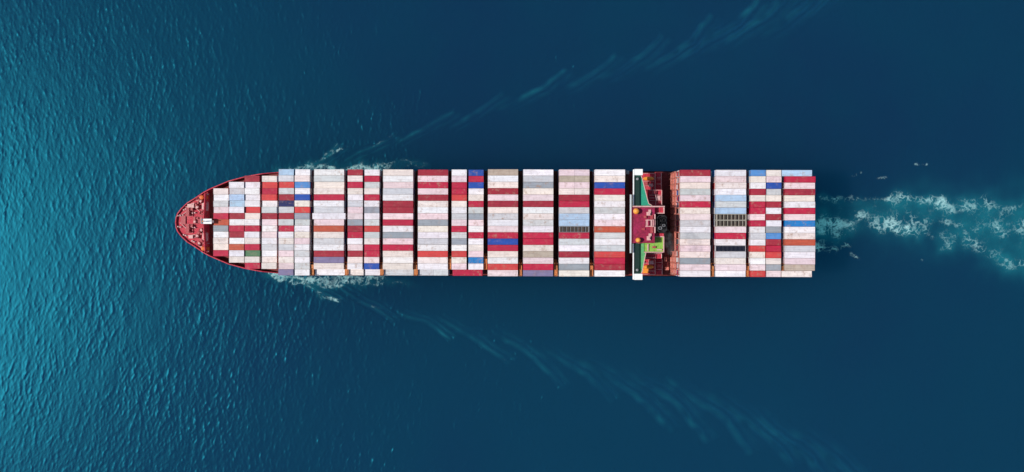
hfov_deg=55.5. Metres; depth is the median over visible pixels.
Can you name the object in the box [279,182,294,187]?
short container
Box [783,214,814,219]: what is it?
long container
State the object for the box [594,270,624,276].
long container
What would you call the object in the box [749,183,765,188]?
short container
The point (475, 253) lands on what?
short container
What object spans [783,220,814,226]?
long container
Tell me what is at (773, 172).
short container
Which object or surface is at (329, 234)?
long container
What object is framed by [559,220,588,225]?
long container
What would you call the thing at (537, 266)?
long container
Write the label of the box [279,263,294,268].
short container
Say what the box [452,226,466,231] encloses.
short container
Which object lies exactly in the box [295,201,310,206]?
short container
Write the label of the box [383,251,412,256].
long container
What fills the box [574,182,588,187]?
short container
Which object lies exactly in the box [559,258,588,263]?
long container
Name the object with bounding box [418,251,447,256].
long container
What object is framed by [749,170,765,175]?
short container
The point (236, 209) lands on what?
short container
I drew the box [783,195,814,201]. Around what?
long container
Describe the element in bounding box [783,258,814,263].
long container
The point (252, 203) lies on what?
short container
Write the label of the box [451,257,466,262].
short container
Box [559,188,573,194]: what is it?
short container
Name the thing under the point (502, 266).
long container
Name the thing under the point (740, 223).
flat rack
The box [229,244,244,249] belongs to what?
short container
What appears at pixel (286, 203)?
short container
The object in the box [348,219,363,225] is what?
short container
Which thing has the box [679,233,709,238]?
long container
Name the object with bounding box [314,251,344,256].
long container
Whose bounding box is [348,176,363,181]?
short container
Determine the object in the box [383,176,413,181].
long container
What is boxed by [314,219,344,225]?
long container
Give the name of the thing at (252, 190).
short container
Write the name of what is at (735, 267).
long container
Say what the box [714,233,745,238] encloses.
long container
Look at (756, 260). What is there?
short container
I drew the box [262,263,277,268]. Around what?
short container
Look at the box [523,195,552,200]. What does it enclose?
long container
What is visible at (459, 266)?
short container
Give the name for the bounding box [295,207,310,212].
short container
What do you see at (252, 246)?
short container
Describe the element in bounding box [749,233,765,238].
short container
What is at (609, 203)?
long container
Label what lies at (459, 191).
short container
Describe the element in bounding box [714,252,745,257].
long container
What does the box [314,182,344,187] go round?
long container
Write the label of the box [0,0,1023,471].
sea water
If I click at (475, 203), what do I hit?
short container
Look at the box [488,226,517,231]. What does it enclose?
long container
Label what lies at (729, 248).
open top container
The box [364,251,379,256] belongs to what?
short container
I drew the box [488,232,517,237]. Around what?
long container
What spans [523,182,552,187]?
long container
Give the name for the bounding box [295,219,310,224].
short container
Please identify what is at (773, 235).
short container
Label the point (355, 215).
short container
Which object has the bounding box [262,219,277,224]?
short container
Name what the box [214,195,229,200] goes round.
short container
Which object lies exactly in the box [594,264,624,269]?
long container
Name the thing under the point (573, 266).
long container
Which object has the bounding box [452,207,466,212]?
short container
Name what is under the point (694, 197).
long container
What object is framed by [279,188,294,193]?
short container
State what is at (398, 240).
long container
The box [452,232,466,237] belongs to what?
short container
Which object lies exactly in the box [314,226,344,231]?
long container
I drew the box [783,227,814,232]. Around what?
long container
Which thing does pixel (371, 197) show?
short container
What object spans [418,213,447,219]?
long container
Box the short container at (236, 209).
[229,207,244,212]
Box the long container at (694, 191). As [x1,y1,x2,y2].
[679,189,709,194]
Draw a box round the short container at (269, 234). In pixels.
[262,232,277,237]
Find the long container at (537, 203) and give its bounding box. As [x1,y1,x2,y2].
[523,201,552,206]
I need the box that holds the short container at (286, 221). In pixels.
[278,219,294,224]
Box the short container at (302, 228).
[294,226,310,231]
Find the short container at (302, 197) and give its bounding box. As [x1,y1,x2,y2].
[295,194,310,200]
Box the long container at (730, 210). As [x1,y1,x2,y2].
[715,208,745,213]
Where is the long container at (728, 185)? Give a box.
[715,182,745,188]
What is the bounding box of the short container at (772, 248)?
[765,246,780,251]
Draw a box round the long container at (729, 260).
[714,258,745,263]
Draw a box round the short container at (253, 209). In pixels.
[245,207,261,212]
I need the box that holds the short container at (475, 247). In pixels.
[468,245,482,250]
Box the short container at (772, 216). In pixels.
[765,214,780,219]
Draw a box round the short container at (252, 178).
[244,176,260,181]
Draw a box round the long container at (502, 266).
[488,264,517,269]
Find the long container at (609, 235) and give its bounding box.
[594,233,624,238]
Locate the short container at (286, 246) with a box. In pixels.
[279,244,293,249]
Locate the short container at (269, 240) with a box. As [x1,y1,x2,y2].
[262,238,277,243]
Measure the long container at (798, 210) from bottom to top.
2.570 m
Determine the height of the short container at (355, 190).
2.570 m
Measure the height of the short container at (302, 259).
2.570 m
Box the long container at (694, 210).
[679,208,709,213]
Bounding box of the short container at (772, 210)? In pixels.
[765,208,780,213]
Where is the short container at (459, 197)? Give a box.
[452,195,466,200]
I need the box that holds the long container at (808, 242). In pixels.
[783,239,814,245]
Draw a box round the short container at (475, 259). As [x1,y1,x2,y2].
[468,257,482,262]
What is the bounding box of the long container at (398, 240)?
[383,238,413,243]
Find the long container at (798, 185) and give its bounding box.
[783,183,814,188]
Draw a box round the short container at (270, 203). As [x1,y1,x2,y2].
[262,201,278,206]
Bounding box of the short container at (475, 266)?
[468,263,482,269]
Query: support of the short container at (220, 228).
on the containers at (712, 226)
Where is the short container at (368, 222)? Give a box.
[364,219,379,225]
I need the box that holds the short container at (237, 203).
[230,201,244,206]
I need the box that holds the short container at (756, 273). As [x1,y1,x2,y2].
[749,271,764,276]
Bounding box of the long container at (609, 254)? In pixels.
[594,251,624,257]
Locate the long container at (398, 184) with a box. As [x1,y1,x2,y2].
[383,182,413,187]
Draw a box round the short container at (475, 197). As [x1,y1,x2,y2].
[468,195,483,200]
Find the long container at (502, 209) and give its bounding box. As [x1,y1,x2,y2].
[488,207,517,212]
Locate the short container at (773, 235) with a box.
[766,233,780,238]
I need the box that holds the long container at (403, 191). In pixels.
[383,188,413,194]
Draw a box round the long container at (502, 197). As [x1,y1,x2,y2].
[488,195,517,200]
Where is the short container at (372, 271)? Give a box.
[365,269,379,274]
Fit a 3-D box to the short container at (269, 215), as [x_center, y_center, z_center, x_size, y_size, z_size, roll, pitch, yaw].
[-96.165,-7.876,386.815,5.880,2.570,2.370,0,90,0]
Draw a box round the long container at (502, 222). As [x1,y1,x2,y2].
[488,220,517,225]
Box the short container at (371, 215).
[364,213,379,218]
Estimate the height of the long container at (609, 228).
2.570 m
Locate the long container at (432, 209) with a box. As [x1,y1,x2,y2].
[418,207,447,212]
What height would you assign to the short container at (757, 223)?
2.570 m
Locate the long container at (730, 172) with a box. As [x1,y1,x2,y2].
[715,170,745,175]
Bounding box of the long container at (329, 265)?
[314,263,344,268]
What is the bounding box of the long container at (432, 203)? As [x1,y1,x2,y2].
[418,201,447,206]
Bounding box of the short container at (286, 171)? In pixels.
[279,169,294,175]
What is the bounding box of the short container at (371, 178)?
[364,176,379,181]
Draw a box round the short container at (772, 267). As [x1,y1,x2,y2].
[764,264,780,270]
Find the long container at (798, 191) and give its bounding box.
[783,189,814,194]
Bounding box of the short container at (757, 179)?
[749,176,765,182]
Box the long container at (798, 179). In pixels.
[783,176,814,182]
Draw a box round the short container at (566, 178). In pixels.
[559,176,573,181]
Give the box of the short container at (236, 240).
[229,238,244,243]
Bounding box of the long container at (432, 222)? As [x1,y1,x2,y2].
[418,220,447,225]
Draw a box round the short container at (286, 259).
[279,257,294,262]
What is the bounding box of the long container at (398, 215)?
[383,213,413,218]
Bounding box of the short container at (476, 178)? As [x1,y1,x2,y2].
[469,176,483,181]
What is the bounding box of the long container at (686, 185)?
[679,182,709,188]
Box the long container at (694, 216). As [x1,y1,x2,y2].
[679,214,709,219]
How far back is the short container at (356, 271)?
385.26 m
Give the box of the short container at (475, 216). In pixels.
[468,214,483,219]
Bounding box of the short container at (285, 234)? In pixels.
[278,232,293,237]
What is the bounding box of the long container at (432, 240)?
[418,238,447,244]
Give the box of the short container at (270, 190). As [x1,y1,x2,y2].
[262,188,278,194]
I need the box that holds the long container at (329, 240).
[314,238,344,243]
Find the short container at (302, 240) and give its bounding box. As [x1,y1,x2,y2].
[294,238,310,243]
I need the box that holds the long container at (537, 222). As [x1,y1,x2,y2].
[523,220,552,225]
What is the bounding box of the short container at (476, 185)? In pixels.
[469,182,483,188]
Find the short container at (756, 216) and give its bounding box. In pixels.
[748,214,764,219]
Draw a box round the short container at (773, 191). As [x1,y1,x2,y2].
[766,189,780,194]
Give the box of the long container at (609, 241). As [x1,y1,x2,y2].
[594,239,624,244]
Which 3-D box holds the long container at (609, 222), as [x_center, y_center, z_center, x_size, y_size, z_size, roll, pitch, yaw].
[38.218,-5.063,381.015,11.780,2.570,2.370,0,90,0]
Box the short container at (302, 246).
[294,244,310,249]
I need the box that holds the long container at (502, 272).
[488,270,517,275]
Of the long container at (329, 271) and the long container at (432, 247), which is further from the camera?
the long container at (329, 271)
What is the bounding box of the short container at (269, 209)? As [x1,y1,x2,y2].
[262,207,277,212]
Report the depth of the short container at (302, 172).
383.27 m
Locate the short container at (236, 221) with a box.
[229,219,243,224]
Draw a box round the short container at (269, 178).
[262,176,277,181]
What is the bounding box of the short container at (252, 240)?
[245,238,260,243]
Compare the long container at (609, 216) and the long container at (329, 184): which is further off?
the long container at (329, 184)
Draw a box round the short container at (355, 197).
[348,194,363,200]
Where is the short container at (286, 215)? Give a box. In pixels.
[279,213,293,218]
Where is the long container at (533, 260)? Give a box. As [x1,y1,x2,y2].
[523,257,552,263]
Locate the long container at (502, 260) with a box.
[488,257,517,263]
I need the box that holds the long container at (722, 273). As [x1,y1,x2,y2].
[714,270,744,276]
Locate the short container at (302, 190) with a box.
[295,188,310,193]
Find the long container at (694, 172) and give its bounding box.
[679,170,709,175]
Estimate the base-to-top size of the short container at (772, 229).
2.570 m
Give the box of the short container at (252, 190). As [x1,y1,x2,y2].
[245,188,260,193]
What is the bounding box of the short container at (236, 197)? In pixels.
[229,194,245,200]
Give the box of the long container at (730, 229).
[715,227,745,232]
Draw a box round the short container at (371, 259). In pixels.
[364,257,379,262]
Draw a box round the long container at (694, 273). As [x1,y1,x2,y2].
[679,270,709,276]
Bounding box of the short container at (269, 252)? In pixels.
[262,250,277,255]
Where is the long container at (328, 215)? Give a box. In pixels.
[312,213,345,218]
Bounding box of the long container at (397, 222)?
[383,220,412,225]
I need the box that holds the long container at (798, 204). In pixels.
[783,202,814,207]
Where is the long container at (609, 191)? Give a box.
[594,189,624,194]
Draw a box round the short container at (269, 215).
[262,213,277,218]
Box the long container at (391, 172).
[383,169,413,175]
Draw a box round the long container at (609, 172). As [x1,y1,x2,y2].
[594,170,624,175]
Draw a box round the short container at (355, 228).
[348,226,363,231]
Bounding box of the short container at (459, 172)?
[452,170,466,175]
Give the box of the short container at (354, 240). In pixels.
[347,238,362,243]
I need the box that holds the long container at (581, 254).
[559,251,588,257]
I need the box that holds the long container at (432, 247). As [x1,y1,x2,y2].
[418,245,447,250]
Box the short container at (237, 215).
[230,213,244,218]
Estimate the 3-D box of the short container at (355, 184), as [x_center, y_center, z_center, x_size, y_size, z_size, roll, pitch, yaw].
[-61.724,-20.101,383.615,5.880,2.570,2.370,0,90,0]
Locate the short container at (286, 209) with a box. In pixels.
[279,207,294,212]
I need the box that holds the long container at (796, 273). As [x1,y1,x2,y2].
[781,271,811,276]
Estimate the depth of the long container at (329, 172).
382.96 m
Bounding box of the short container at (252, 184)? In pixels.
[245,182,260,187]
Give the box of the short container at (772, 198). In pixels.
[764,195,780,201]
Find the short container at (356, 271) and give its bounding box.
[349,269,363,274]
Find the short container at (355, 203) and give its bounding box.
[348,201,363,206]
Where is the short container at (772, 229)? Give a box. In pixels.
[765,227,780,232]
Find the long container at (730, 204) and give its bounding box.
[715,201,745,207]
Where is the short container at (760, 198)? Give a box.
[749,195,764,201]
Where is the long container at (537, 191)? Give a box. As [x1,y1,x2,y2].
[523,188,552,194]
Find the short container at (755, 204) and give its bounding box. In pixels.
[749,201,764,207]
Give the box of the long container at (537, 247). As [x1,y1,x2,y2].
[523,245,552,250]
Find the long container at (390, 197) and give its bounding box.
[383,194,413,200]
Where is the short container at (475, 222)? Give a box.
[468,220,483,225]
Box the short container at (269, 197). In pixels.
[262,194,277,200]
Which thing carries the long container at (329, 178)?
on the containers at (712, 226)
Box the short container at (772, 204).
[765,202,780,207]
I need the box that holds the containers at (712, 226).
[217,170,811,275]
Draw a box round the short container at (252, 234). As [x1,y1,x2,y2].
[244,232,260,237]
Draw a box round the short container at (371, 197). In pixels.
[364,194,379,200]
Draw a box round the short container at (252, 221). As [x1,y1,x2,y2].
[244,219,260,224]
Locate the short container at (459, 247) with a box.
[452,245,466,250]
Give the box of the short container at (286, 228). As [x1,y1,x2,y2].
[279,226,293,231]
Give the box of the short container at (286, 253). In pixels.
[279,250,294,256]
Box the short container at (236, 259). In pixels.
[229,256,245,262]
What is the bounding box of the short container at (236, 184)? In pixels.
[229,182,244,187]
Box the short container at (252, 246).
[245,244,260,249]
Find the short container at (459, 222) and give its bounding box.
[452,220,466,225]
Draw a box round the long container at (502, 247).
[488,245,517,250]
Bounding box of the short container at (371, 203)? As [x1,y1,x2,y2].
[364,201,379,206]
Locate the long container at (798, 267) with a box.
[783,264,814,270]
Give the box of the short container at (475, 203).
[468,201,483,206]
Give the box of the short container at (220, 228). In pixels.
[213,225,228,230]
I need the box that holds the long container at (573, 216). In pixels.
[559,214,588,219]
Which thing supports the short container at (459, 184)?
on the containers at (712, 226)
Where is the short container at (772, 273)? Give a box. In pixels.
[765,271,780,276]
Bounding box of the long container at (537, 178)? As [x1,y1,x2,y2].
[523,176,552,181]
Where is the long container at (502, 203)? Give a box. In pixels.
[488,201,517,206]
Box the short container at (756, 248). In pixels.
[749,246,764,251]
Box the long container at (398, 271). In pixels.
[384,269,413,274]
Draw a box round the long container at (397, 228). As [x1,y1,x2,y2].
[383,226,412,231]
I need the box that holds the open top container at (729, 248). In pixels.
[714,245,745,251]
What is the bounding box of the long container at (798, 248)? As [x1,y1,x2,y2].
[783,246,814,251]
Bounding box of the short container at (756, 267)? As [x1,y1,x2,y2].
[749,264,764,270]
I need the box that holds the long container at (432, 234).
[418,232,447,237]
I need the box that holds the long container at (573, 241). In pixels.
[559,239,588,244]
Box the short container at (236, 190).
[229,188,244,193]
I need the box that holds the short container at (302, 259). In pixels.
[295,257,310,262]
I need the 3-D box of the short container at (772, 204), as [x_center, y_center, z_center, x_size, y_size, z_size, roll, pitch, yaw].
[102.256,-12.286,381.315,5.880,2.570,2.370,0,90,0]
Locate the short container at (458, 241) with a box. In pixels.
[452,238,466,244]
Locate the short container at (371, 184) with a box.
[364,182,379,187]
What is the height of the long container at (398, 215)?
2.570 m
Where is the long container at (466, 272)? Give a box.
[453,269,482,275]
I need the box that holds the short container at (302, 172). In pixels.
[295,169,310,175]
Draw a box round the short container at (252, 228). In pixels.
[245,226,260,231]
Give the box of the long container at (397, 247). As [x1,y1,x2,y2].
[383,245,412,250]
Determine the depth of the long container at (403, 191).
382.66 m
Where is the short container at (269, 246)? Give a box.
[262,244,277,249]
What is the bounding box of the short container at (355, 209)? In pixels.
[348,207,363,212]
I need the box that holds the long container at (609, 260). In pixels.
[594,258,624,263]
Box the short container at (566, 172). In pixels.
[559,169,573,175]
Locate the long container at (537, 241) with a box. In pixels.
[523,239,552,244]
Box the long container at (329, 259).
[314,257,344,262]
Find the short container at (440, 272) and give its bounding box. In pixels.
[433,269,448,275]
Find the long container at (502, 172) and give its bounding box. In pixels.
[488,169,517,175]
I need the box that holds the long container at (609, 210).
[594,207,624,213]
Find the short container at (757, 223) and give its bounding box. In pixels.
[749,220,765,226]
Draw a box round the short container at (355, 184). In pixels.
[348,182,363,187]
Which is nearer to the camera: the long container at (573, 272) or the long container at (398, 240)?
the long container at (573, 272)
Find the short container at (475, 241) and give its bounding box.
[468,239,482,244]
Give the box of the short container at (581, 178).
[574,176,588,181]
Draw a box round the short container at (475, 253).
[468,251,482,256]
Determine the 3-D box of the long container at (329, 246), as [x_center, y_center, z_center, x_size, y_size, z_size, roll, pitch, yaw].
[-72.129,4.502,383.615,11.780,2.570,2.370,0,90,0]
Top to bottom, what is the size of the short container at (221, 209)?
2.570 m
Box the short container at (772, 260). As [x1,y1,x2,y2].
[765,258,780,263]
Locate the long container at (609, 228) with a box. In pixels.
[594,226,624,231]
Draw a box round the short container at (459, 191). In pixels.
[452,188,466,194]
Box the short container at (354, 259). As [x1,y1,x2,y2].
[347,257,362,262]
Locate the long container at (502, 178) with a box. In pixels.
[488,176,517,181]
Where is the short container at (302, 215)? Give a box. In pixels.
[294,213,310,218]
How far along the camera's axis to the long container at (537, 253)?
380.35 m
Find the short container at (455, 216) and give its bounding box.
[452,213,466,219]
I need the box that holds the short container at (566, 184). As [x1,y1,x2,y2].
[559,182,573,187]
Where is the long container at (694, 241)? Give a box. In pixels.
[679,239,709,244]
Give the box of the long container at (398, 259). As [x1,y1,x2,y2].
[383,257,413,262]
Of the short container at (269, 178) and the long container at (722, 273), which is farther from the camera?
the short container at (269, 178)
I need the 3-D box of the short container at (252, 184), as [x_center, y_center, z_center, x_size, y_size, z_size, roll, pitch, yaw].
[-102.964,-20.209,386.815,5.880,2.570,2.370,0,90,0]
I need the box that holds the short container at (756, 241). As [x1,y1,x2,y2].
[749,239,764,244]
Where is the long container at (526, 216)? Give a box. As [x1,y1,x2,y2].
[523,213,552,219]
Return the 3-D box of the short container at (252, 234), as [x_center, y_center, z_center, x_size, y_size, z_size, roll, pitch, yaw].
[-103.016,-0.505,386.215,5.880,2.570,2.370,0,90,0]
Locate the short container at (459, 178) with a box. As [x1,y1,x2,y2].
[452,176,466,181]
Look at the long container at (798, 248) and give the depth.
379.76 m
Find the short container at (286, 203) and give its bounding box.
[279,201,294,206]
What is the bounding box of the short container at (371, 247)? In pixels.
[364,244,379,250]
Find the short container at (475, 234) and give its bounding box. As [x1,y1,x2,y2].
[468,232,483,237]
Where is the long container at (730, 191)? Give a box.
[715,189,745,194]
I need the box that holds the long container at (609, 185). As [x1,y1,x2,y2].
[594,182,624,188]
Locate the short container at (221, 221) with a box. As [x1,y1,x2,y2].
[214,219,228,224]
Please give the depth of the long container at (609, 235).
379.75 m
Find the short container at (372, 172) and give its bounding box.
[365,169,379,175]
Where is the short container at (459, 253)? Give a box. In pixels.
[451,251,466,256]
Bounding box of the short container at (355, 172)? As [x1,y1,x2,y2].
[348,169,363,175]
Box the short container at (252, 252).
[245,250,260,255]
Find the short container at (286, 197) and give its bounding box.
[279,194,294,200]
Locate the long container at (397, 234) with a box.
[383,232,412,237]
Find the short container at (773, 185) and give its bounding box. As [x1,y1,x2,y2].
[766,183,780,188]
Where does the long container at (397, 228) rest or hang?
on the containers at (712, 226)
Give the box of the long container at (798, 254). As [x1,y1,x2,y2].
[783,252,814,257]
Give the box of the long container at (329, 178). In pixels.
[314,176,344,181]
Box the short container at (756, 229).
[748,227,764,232]
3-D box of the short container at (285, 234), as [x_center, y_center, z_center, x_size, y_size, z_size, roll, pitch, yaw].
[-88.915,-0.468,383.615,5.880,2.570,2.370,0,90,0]
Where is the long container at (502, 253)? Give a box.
[488,251,517,256]
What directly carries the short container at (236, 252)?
on the containers at (712, 226)
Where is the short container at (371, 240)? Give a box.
[364,238,379,243]
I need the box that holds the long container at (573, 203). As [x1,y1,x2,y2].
[559,201,588,206]
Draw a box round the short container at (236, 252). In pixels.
[229,250,244,255]
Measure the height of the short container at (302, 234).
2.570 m
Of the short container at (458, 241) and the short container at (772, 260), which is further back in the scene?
the short container at (458, 241)
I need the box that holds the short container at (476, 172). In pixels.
[469,170,483,175]
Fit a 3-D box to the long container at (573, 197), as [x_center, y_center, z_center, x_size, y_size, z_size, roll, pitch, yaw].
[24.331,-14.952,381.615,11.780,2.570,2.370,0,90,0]
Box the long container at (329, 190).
[314,188,344,193]
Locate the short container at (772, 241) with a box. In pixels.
[765,239,780,244]
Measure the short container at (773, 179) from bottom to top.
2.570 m
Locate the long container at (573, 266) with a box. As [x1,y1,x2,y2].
[559,264,588,269]
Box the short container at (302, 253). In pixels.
[294,251,310,256]
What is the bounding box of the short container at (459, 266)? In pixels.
[452,263,466,269]
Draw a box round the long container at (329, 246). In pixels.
[314,244,344,250]
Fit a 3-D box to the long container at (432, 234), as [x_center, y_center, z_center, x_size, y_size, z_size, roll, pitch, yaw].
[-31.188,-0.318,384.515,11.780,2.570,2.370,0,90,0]
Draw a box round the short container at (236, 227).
[229,225,245,231]
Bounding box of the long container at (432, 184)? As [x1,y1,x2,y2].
[418,182,447,187]
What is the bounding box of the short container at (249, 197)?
[245,194,261,200]
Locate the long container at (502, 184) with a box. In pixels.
[488,182,517,187]
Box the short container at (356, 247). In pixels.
[348,244,363,250]
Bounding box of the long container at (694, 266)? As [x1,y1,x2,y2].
[679,264,709,269]
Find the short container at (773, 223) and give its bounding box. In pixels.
[765,220,780,226]
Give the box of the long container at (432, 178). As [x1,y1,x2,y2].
[418,176,447,181]
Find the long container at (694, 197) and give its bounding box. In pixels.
[679,195,709,200]
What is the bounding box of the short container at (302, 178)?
[295,175,310,181]
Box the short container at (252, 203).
[245,201,260,206]
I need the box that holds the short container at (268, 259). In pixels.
[262,256,277,262]
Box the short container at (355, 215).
[348,213,363,218]
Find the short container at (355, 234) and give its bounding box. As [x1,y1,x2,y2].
[348,232,363,237]
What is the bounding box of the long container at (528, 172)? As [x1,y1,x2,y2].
[523,169,552,175]
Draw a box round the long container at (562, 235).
[559,232,588,238]
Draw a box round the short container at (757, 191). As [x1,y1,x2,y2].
[749,189,765,194]
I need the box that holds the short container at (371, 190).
[364,188,379,193]
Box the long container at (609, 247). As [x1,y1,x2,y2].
[594,245,624,250]
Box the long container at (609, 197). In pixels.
[594,195,624,200]
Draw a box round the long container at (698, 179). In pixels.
[679,176,709,182]
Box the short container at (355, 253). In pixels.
[348,251,363,256]
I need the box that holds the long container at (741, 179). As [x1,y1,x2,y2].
[715,176,745,182]
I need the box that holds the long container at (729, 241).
[714,239,745,244]
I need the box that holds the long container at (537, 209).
[523,207,552,212]
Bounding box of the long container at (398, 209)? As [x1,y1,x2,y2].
[383,207,413,212]
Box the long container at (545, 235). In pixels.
[523,232,552,238]
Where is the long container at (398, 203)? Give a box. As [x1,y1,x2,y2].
[383,201,413,206]
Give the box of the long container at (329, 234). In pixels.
[314,232,344,237]
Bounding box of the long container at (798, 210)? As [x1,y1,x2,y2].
[783,208,814,213]
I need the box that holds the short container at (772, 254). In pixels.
[765,252,780,257]
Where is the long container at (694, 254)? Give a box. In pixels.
[679,252,709,257]
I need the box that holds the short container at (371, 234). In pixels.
[364,232,379,237]
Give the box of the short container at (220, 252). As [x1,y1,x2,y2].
[213,250,228,255]
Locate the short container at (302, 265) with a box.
[295,263,310,268]
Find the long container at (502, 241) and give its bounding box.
[488,239,517,244]
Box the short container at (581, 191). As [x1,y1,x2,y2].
[574,188,588,194]
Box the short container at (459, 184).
[452,182,466,187]
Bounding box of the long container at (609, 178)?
[594,176,624,181]
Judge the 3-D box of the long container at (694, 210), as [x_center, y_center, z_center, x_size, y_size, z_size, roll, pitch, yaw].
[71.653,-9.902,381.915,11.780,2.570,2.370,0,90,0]
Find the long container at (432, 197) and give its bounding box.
[418,195,447,200]
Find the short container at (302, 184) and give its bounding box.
[295,182,310,187]
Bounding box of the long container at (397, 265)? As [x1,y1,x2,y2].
[383,263,412,268]
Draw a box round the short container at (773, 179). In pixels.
[765,176,780,182]
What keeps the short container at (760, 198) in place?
on the containers at (712, 226)
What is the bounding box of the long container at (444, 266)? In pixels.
[418,263,447,269]
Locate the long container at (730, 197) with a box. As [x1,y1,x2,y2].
[715,195,745,200]
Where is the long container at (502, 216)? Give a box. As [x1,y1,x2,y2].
[488,213,517,219]
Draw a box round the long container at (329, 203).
[314,201,344,206]
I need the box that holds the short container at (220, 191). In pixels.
[213,188,228,194]
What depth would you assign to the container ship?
390.40 m
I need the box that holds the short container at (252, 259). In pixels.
[244,256,260,262]
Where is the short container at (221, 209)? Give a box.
[214,207,228,212]
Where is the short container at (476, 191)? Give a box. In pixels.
[469,189,483,194]
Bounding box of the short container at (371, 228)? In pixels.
[364,226,379,231]
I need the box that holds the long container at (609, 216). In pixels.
[594,214,624,219]
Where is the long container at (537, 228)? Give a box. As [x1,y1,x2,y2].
[523,226,552,231]
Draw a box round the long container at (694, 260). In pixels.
[679,258,709,263]
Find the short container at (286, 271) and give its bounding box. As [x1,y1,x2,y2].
[278,269,294,274]
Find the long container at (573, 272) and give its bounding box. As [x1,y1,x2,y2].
[559,270,588,275]
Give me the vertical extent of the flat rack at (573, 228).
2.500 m
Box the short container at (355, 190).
[348,188,363,193]
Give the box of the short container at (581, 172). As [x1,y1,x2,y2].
[574,170,588,175]
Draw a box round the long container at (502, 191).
[488,188,517,194]
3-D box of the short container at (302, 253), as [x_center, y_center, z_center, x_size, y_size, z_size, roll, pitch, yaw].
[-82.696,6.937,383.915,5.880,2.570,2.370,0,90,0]
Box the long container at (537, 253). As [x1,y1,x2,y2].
[523,251,552,256]
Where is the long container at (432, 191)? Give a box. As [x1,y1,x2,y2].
[418,188,447,194]
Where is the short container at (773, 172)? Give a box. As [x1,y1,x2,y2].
[766,170,780,175]
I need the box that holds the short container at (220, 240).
[213,238,228,243]
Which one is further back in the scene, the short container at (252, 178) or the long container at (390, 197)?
the short container at (252, 178)
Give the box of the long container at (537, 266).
[523,264,552,269]
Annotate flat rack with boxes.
[559,226,588,231]
[715,214,745,219]
[715,220,745,226]
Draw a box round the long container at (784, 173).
[781,170,811,176]
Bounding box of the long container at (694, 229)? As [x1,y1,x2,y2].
[679,226,709,232]
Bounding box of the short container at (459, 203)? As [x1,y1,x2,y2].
[452,201,466,206]
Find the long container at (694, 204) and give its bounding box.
[679,201,709,207]
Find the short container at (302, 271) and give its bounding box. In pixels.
[295,269,310,274]
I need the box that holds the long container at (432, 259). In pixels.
[418,257,447,262]
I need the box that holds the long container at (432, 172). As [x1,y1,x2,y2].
[418,170,447,175]
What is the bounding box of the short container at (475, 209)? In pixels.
[468,207,483,212]
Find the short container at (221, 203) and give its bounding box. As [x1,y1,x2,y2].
[213,201,229,206]
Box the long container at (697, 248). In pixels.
[679,245,709,251]
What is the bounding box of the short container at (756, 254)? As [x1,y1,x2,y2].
[748,252,764,257]
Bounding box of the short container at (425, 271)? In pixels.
[418,269,432,274]
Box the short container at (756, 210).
[749,208,764,213]
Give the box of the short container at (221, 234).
[213,232,229,237]
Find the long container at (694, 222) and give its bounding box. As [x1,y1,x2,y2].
[679,220,709,225]
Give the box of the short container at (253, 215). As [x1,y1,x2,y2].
[245,213,261,218]
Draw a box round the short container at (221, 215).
[213,213,229,218]
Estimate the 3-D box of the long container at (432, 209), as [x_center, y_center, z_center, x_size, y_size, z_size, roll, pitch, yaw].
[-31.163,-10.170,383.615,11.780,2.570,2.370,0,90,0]
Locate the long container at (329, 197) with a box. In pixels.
[314,194,344,200]
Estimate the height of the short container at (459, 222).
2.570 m
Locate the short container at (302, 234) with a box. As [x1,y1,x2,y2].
[294,232,310,237]
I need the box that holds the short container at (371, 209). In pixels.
[364,207,379,212]
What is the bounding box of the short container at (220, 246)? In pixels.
[213,244,228,249]
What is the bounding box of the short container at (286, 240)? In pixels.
[279,238,293,243]
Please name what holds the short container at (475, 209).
on the containers at (712, 226)
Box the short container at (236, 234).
[230,232,243,237]
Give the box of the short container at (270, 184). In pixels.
[262,182,278,187]
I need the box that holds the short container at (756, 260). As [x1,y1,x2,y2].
[749,258,764,263]
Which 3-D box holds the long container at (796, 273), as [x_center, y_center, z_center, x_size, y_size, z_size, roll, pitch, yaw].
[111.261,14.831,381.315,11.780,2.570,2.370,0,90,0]
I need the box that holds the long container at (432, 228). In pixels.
[418,226,447,231]
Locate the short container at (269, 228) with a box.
[262,226,277,231]
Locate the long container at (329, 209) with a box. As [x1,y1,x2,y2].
[314,207,344,212]
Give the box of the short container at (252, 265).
[245,263,260,268]
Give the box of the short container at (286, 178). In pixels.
[279,175,294,181]
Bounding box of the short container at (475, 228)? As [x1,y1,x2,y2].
[468,226,483,231]
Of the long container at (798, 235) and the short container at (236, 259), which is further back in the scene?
the short container at (236, 259)
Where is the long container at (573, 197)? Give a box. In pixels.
[559,195,588,200]
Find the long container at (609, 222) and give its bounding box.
[594,220,624,225]
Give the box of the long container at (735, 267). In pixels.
[714,264,745,270]
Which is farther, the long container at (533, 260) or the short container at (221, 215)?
the short container at (221, 215)
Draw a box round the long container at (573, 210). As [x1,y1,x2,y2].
[559,207,588,213]
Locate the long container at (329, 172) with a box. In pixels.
[314,169,344,175]
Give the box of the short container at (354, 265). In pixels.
[347,263,362,268]
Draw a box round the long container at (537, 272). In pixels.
[523,270,552,275]
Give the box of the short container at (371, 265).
[364,263,379,268]
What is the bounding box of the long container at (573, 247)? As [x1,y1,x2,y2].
[559,245,588,250]
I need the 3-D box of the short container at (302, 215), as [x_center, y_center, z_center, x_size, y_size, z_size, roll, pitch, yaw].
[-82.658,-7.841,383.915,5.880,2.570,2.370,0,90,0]
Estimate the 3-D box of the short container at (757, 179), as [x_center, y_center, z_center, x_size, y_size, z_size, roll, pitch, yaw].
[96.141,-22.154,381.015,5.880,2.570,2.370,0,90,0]
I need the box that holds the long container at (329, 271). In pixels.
[315,269,344,274]
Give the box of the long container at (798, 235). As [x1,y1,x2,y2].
[783,233,814,238]
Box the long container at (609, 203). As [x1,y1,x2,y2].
[594,201,624,206]

